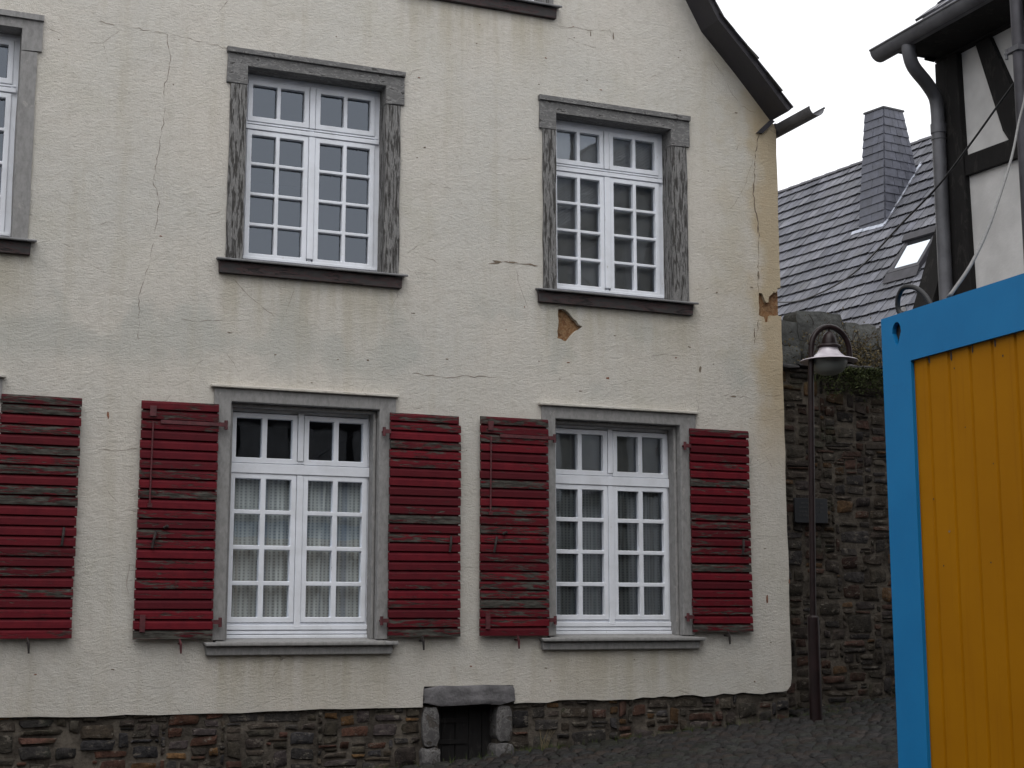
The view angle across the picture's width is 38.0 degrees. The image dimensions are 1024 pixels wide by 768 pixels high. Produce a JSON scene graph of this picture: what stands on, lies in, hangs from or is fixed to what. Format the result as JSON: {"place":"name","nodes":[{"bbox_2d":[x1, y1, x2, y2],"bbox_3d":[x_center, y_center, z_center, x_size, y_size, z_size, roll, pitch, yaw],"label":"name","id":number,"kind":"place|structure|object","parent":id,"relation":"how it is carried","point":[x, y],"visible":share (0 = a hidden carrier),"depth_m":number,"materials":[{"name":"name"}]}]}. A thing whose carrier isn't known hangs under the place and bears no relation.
{"place":"outdoors","nodes":[
{"label":"outdoors","id":0,"kind":"place"},
{"bbox_2d":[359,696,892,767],"bbox_3d":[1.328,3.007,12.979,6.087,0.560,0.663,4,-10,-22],"label":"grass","id":1,"kind":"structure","parent":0,"point":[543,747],"depth_m":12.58,"materials":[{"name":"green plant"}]},
{"bbox_2d":[391,697,897,767],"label":"cobbled street","id":2,"kind":"structure","parent":0,"point":[858,734],"depth_m":11.71,"materials":[{"name":"grey stone"}]},
{"bbox_2d":[0,0,824,767],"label":"plaster house","id":3,"kind":"structure","parent":2,"relation":"on","point":[298,244],"depth_m":12.33,"materials":[{"name":"beige paint"}]},
{"bbox_2d":[0,374,5,399],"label":"window","id":4,"kind":"structure","parent":3,"relation":"in","point":[1,375],"depth_m":11.09,"materials":[{"name":"white paint"}]},
{"bbox_2d":[0,9,44,255],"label":"window","id":5,"kind":"structure","parent":3,"relation":"in","point":[21,32],"depth_m":11.49,"materials":[{"name":"white paint"}]},
{"bbox_2d":[231,479,361,622],"bbox_3d":[-1.757,1.369,12.054,1.220,1.278,0.047,4,-10,-22],"label":"curtain","id":6,"kind":"object","parent":3,"relation":"hanging from","point":[243,604],"visible":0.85,"depth_m":12.06,"materials":[{"name":"fabric"}]},
{"bbox_2d":[203,383,399,655],"bbox_3d":[-1.687,1.098,11.925,1.556,2.103,0.325,4,-10,-22],"label":"window","id":7,"kind":"structure","parent":3,"relation":"in","point":[258,635],"depth_m":11.97,"materials":[{"name":"white paint"}]},
{"bbox_2d":[216,46,407,288],"bbox_3d":[-1.658,-1.761,12.381,1.589,1.893,0.315,4,-10,-22],"label":"window","id":8,"kind":"structure","parent":3,"relation":"in","point":[383,89],"depth_m":12.43,"materials":[{"name":"white paint"}]},
{"bbox_2d":[438,0,561,19],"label":"window","id":9,"kind":"structure","parent":3,"relation":"in","point":[545,9],"depth_m":13.24,"materials":[{"name":"white paint"}]},
{"bbox_2d":[556,131,653,291],"bbox_3d":[0.811,-1.581,13.622,1.240,1.634,0.027,4,-10,-22],"label":"blind","id":10,"kind":"object","parent":3,"relation":"attached to","point":[589,216],"visible":0.41,"depth_m":13.62,"materials":[{"name":"fabric"}]},
{"bbox_2d":[556,434,659,472],"bbox_3d":[0.820,0.592,13.284,1.300,0.554,0.027,4,-10,-22],"label":"blind","id":11,"kind":"object","parent":3,"relation":"attached to","point":[565,452],"visible":0.21,"depth_m":13.26,"materials":[{"name":"fabric"}]},
{"bbox_2d":[556,489,661,614],"bbox_3d":[0.826,1.522,13.123,1.220,1.268,0.045,4,-10,-22],"label":"curtain","id":12,"kind":"object","parent":3,"relation":"hanging from","point":[592,567],"visible":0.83,"depth_m":13.13,"materials":[{"name":"fabric"}]},
{"bbox_2d":[535,94,698,315],"bbox_3d":[0.901,-1.578,13.434,1.581,1.879,0.315,4,-10,-22],"label":"window","id":13,"kind":"structure","parent":3,"relation":"in","point":[668,134],"depth_m":13.50,"materials":[{"name":"white paint"}]},
{"bbox_2d":[538,402,705,649],"bbox_3d":[0.912,1.252,12.999,1.563,2.093,0.325,4,-10,-22],"label":"window","id":14,"kind":"structure","parent":3,"relation":"in","point":[671,629],"depth_m":13.07,"materials":[{"name":"white paint"}]},
{"bbox_2d":[539,729,553,749],"bbox_3d":[0.292,2.941,12.307,0.131,0.178,0.050,0,-9,3],"label":"weed","id":15,"kind":"object","parent":2,"relation":"on","point":[544,740],"visible":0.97,"depth_m":12.30,"materials":[{"name":"plant"}]},
{"bbox_2d":[800,324,857,721],"bbox_3d":[2.881,1.220,13.313,0.522,3.583,0.522,-4,-10,26],"label":"street lamp","id":16,"kind":"object","parent":2,"relation":"on","point":[828,358],"visible":0.99,"depth_m":13.29,"materials":[{"name":"grey metal"}]},
{"bbox_2d":[781,311,895,713],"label":"stone wall","id":17,"kind":"structure","parent":2,"relation":"on","point":[853,594],"depth_m":14.39,"materials":[{"name":"stone"}]},
{"bbox_2d":[793,498,827,522],"bbox_3d":[2.853,1.210,14.222,0.370,0.235,0.030,4,-10,-22],"label":"plaque","id":18,"kind":"object","parent":17,"relation":"attached to","point":[801,509],"visible":0.81,"depth_m":14.20,"materials":[{"name":"metal"}]},
{"bbox_2d":[782,314,841,363],"bbox_3d":[2.928,-0.423,14.687,0.939,0.565,0.482,4,-10,-22],"label":"wall shrub","id":19,"kind":"object","parent":17,"relation":"on","point":[806,341],"visible":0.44,"depth_m":14.60,"materials":[{"name":"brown plant"}]},
{"bbox_2d":[803,307,880,365],"bbox_3d":[3.263,-0.437,14.828,1.124,0.636,0.496,4,-10,-22],"label":"wall shrub","id":20,"kind":"object","parent":17,"relation":"on","point":[854,353],"visible":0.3,"depth_m":14.80,"materials":[{"name":"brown plant"}]},
{"bbox_2d":[814,366,883,407],"bbox_3d":[3.565,0.052,14.650,1.493,0.451,0.279,4,-10,-22],"label":"ivy","id":21,"kind":"object","parent":17,"relation":"attached to","point":[868,372],"visible":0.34,"depth_m":14.59,"materials":[{"name":"green plant"}]},
{"bbox_2d":[836,317,882,370],"bbox_3d":[3.522,-0.395,14.916,1.304,0.580,0.412,3,-9,-19],"label":"wall shrub","id":22,"kind":"object","parent":17,"relation":"on","point":[867,358],"visible":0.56,"depth_m":14.88,"materials":[{"name":"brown plant"}]},
{"bbox_2d":[777,106,935,327],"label":"roof","id":23,"kind":"structure","parent":2,"relation":"on","point":[837,226],"depth_m":25.62,"materials":[{"name":"grey stone"}]},
{"bbox_2d":[778,82,1013,302],"bbox_3d":[3.626,-1.298,18.284,0.817,1.891,15.288,0,-9,2],"label":"black cable","id":24,"kind":"object","parent":23,"relation":"attached to","point":[943,179],"visible":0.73,"depth_m":11.72,"materials":[{"name":"rubber"}]},
{"bbox_2d":[913,228,938,308],"bbox_3d":[4.012,0.711,12.253,1.580,4.800,0.310,4,-10,-22],"label":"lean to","id":25,"kind":"object","parent":2,"relation":"on","point":[928,285],"visible":0.06,"depth_m":12.32,"materials":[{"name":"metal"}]},
{"bbox_2d":[869,0,1023,299],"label":"half timbered house","id":26,"kind":"structure","parent":2,"relation":"on","point":[963,45],"depth_m":11.94,"materials":[{"name":"white paint"}]},
{"bbox_2d":[1004,0,1023,256],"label":"service mast","id":27,"kind":"object","parent":26,"relation":"attached to","point":[1016,49],"visible":1,"depth_m":10.65,"materials":[{"name":"metal"}]},
{"bbox_2d":[946,97,1023,297],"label":"grey cable","id":28,"kind":"object","parent":27,"relation":"attached to","point":[960,280],"visible":0.82,"depth_m":6.99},
{"bbox_2d":[881,273,1023,767],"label":"site container","id":29,"kind":"object","parent":2,"relation":"on","point":[953,375],"visible":1,"depth_m":5.54,"materials":[{"name":"metal"}]},
{"bbox_2d":[895,284,932,313],"bbox_3d":[1.648,-0.342,5.944,0.092,0.136,0.372,4,-10,-22],"label":"cable loop","id":30,"kind":"object","parent":29,"relation":"on","point":[921,292],"visible":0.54,"depth_m":6.00,"materials":[{"name":"black rubber"}]},
{"bbox_2d":[716,0,939,190],"label":"sky","id":31,"kind":"structure","parent":0,"point":[817,51],"materials":[{"name":"white"}]}
]}

